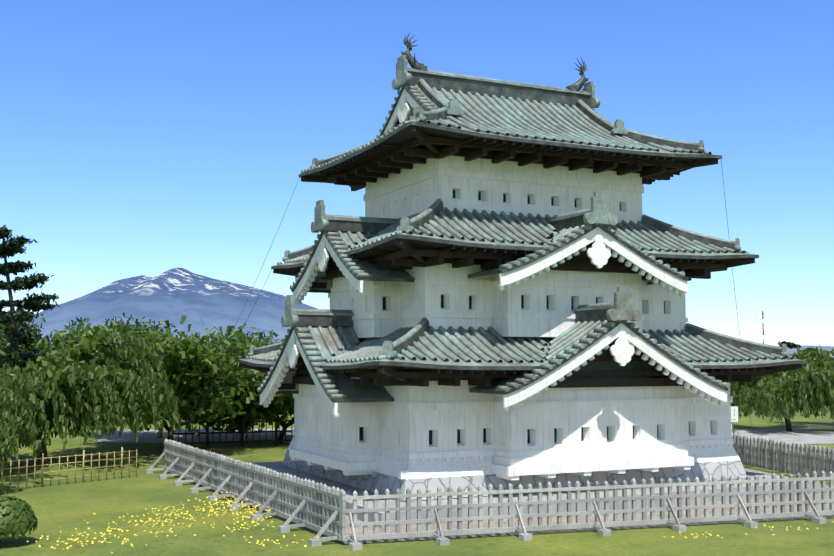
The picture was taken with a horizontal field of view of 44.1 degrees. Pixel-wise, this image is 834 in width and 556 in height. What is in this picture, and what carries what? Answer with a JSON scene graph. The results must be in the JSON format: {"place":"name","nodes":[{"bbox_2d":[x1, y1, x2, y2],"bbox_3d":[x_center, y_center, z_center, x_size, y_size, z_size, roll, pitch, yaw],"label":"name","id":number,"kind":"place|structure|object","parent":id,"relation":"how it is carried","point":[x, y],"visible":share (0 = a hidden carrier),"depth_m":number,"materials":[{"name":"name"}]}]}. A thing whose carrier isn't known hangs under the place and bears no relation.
{"place":"outdoors","nodes":[
{"label":"outdoors","id":0,"kind":"place"},
{"bbox_2d":[26,268,316,345],"bbox_3d":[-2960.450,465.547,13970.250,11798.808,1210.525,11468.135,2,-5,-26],"label":"mountain","id":1,"kind":"structure","parent":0,"point":[173,295],"depth_m":11733.86,"materials":[{"name":"blue stone"}]},
{"bbox_2d":[96,428,293,442],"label":"path","id":2,"kind":"structure","parent":0,"point":[144,436],"depth_m":55.50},
{"bbox_2d":[0,377,833,555],"bbox_3d":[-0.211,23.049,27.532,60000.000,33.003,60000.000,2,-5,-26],"label":"terrain","id":3,"kind":"structure","parent":0,"point":[64,507],"depth_m":26.16,"materials":[{"name":"green plant"}]},
{"bbox_2d":[0,330,24,364],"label":"tree","id":4,"kind":"object","parent":3,"relation":"on","point":[4,345],"visible":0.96,"depth_m":65.24,"materials":[{"name":"green plant"}]},
{"bbox_2d":[0,495,37,544],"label":"round shrub","id":5,"kind":"object","parent":3,"relation":"on","point":[17,517],"visible":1,"depth_m":23.77,"materials":[{"name":"green plant"}]},
{"bbox_2d":[0,453,43,491],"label":"bamboo fence","id":6,"kind":"object","parent":3,"relation":"on","point":[18,467],"visible":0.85,"depth_m":34.07,"materials":[{"name":"beige wood"}]},
{"bbox_2d":[0,225,59,367],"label":"pine tree","id":7,"kind":"object","parent":3,"relation":"on","point":[11,246],"visible":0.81,"depth_m":69.36,"materials":[{"name":"green plant"}]},
{"bbox_2d":[0,324,65,372],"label":"tree","id":8,"kind":"object","parent":3,"relation":"on","point":[5,363],"depth_m":80.84,"materials":[{"name":"green plant"}]},
{"bbox_2d":[0,373,67,465],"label":"weeping cherry tree","id":9,"kind":"object","parent":3,"relation":"on","point":[9,417],"visible":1,"depth_m":35.56,"materials":[{"name":"green plant"}]},
{"bbox_2d":[0,308,165,366],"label":"tree","id":10,"kind":"object","parent":3,"relation":"on","point":[27,345],"depth_m":81.98,"materials":[{"name":"green plant"}]},
{"bbox_2d":[43,447,136,485],"bbox_3d":[-11.462,6.601,36.187,0.059,1.120,3.766,-4,-6,40],"label":"bamboo fence","id":11,"kind":"object","parent":3,"relation":"on","point":[91,468],"visible":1,"depth_m":36.18,"materials":[{"name":"beige wood"}]},
{"bbox_2d":[0,325,180,466],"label":"weeping cherry tree","id":12,"kind":"object","parent":3,"relation":"on","point":[84,392],"visible":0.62,"depth_m":41.01,"materials":[{"name":"green plant"}]},
{"bbox_2d":[54,318,177,349],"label":"tree","id":13,"kind":"object","parent":3,"relation":"on","point":[136,324],"depth_m":77.16,"materials":[{"name":"green plant"}]},
{"bbox_2d":[31,315,292,439],"bbox_3d":[-10.496,5.010,47.939,14.023,6.459,11.287,2,-5,-26],"label":"cherry tree","id":14,"kind":"object","parent":3,"relation":"on","point":[190,364],"visible":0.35,"depth_m":44.99,"materials":[{"name":"green plant"}]},
{"bbox_2d":[60,319,267,437],"bbox_3d":[-12.603,5.502,55.437,13.000,6.720,12.123,2,-5,-26],"label":"cherry tree","id":15,"kind":"object","parent":3,"relation":"on","point":[189,427],"visible":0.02,"depth_m":55.38,"materials":[{"name":"green plant"}]},
{"bbox_2d":[173,420,293,447],"bbox_3d":[-3.014,7.767,52.331,18.632,1.252,0.132,2,-5,-20],"label":"dark fence","id":16,"kind":"object","parent":3,"relation":"on","point":[242,441],"visible":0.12,"depth_m":50.30,"materials":[{"name":"brown wood"}]},
{"bbox_2d":[145,439,342,546],"bbox_3d":[-5.994,6.157,31.555,0.796,1.299,17.136,2,-5,-27],"label":"picket fence","id":17,"kind":"object","parent":3,"relation":"on","point":[308,503],"visible":1,"depth_m":29.08,"materials":[{"name":"grey wood"}]},
{"bbox_2d":[200,332,293,442],"bbox_3d":[-6.829,5.060,51.886,14.068,6.993,12.337,-1,-5,15],"label":"cherry tree","id":18,"kind":"object","parent":3,"relation":"on","point":[275,408],"visible":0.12,"depth_m":49.71,"materials":[{"name":"green plant"}]},
{"bbox_2d":[209,325,285,346],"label":"tree","id":19,"kind":"object","parent":3,"relation":"on","point":[257,334],"depth_m":81.82,"materials":[{"name":"green plant"}]},
{"bbox_2d":[258,330,284,344],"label":"tree","id":20,"kind":"object","parent":3,"relation":"on","point":[269,337],"visible":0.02,"depth_m":88.44,"materials":[{"name":"green plant"}]},
{"bbox_2d":[6,492,833,552],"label":"buttercup flowers","id":21,"kind":"object","parent":3,"relation":"on","point":[211,510],"visible":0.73,"depth_m":25.88,"materials":[{"name":"yellow plant"}]},
{"bbox_2d":[169,468,833,543],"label":"gravel bed","id":22,"kind":"object","parent":3,"relation":"on","point":[475,524],"depth_m":27.41,"materials":[{"name":"grey gravel"}]},
{"bbox_2d":[237,31,806,500],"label":"castle keep","id":23,"kind":"structure","parent":22,"relation":"on","point":[501,273],"depth_m":31.62,"materials":[{"name":"white paint"}]},
{"bbox_2d":[179,269,271,439],"bbox_3d":[-7.263,2.972,38.631,3.804,6.737,0.014,-1,-4,11],"label":"lightning cable","id":24,"kind":"object","parent":23,"relation":"attached to","point":[226,359],"visible":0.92,"depth_m":38.60,"materials":[{"name":"grey metal"}]},
{"bbox_2d":[176,177,299,438],"bbox_3d":[-6.871,1.292,38.961,5.366,10.137,0.014,-2,-5,20],"label":"lightning cable","id":25,"kind":"object","parent":23,"relation":"attached to","point":[245,303],"visible":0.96,"depth_m":38.82,"materials":[{"name":"grey metal"}]},
{"bbox_2d":[721,161,753,439],"bbox_3d":[12.865,1.923,40.855,0.014,11.171,13.932,-2,-5,22],"label":"lightning cable","id":26,"kind":"object","parent":23,"relation":"attached to","point":[734,288],"visible":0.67,"depth_m":38.36,"materials":[{"name":"grey metal"}]},
{"bbox_2d":[341,471,833,550],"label":"picket fence","id":27,"kind":"object","parent":3,"relation":"on","point":[600,525],"visible":1,"depth_m":25.81,"materials":[{"name":"grey wood"}]},
{"bbox_2d":[731,406,737,434],"bbox_3d":[16.274,7.539,53.070,0.590,1.820,0.071,0,-4,-1],"label":"sign post","id":28,"kind":"object","parent":3,"relation":"on","point":[734,413],"visible":0.81,"depth_m":53.08,"materials":[{"name":"grey"}]},
{"bbox_2d":[762,311,763,343],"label":"antenna mast","id":29,"kind":"object","parent":3,"relation":"on","point":[763,325],"visible":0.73,"depth_m":802.48,"materials":[{"name":"red"}]},
{"bbox_2d":[730,344,833,430],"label":"weeping cherry tree","id":30,"kind":"object","parent":3,"relation":"on","point":[786,395],"visible":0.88,"depth_m":58.43,"materials":[{"name":"green plant"}]},
{"bbox_2d":[731,434,833,480],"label":"picket fence","id":31,"kind":"object","parent":3,"relation":"on","point":[785,454],"visible":0.4,"depth_m":38.22,"materials":[{"name":"grey wood"}]},
{"bbox_2d":[778,341,801,355],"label":"pine tree","id":32,"kind":"object","parent":3,"relation":"on","point":[790,345],"visible":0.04,"depth_m":128.14,"materials":[{"name":"green plant"}]},
{"bbox_2d":[797,347,833,368],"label":"weeping cherry tree","id":33,"kind":"object","parent":3,"relation":"on","point":[829,352],"depth_m":66.43,"materials":[{"name":"green plant"}]},
{"bbox_2d":[0,0,833,345],"label":"sky","id":34,"kind":"structure","parent":0,"point":[151,138],"materials":[{"name":"blue"}]},
{"bbox_2d":[252,461,819,527],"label":"castle concrete slab","id":35,"kind":"structure","parent":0,"point":[279,467],"depth_m":29.75,"materials":[{"name":"grey concrete"}]},
{"bbox_2d":[731,425,833,443],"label":"path","id":36,"kind":"structure","parent":0,"point":[795,435],"depth_m":57.69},
{"bbox_2d":[781,345,833,357],"bbox_3d":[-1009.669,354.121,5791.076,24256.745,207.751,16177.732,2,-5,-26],"label":"distant hills","id":37,"kind":"structure","parent":0,"point":[803,347],"depth_m":9722.25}
]}

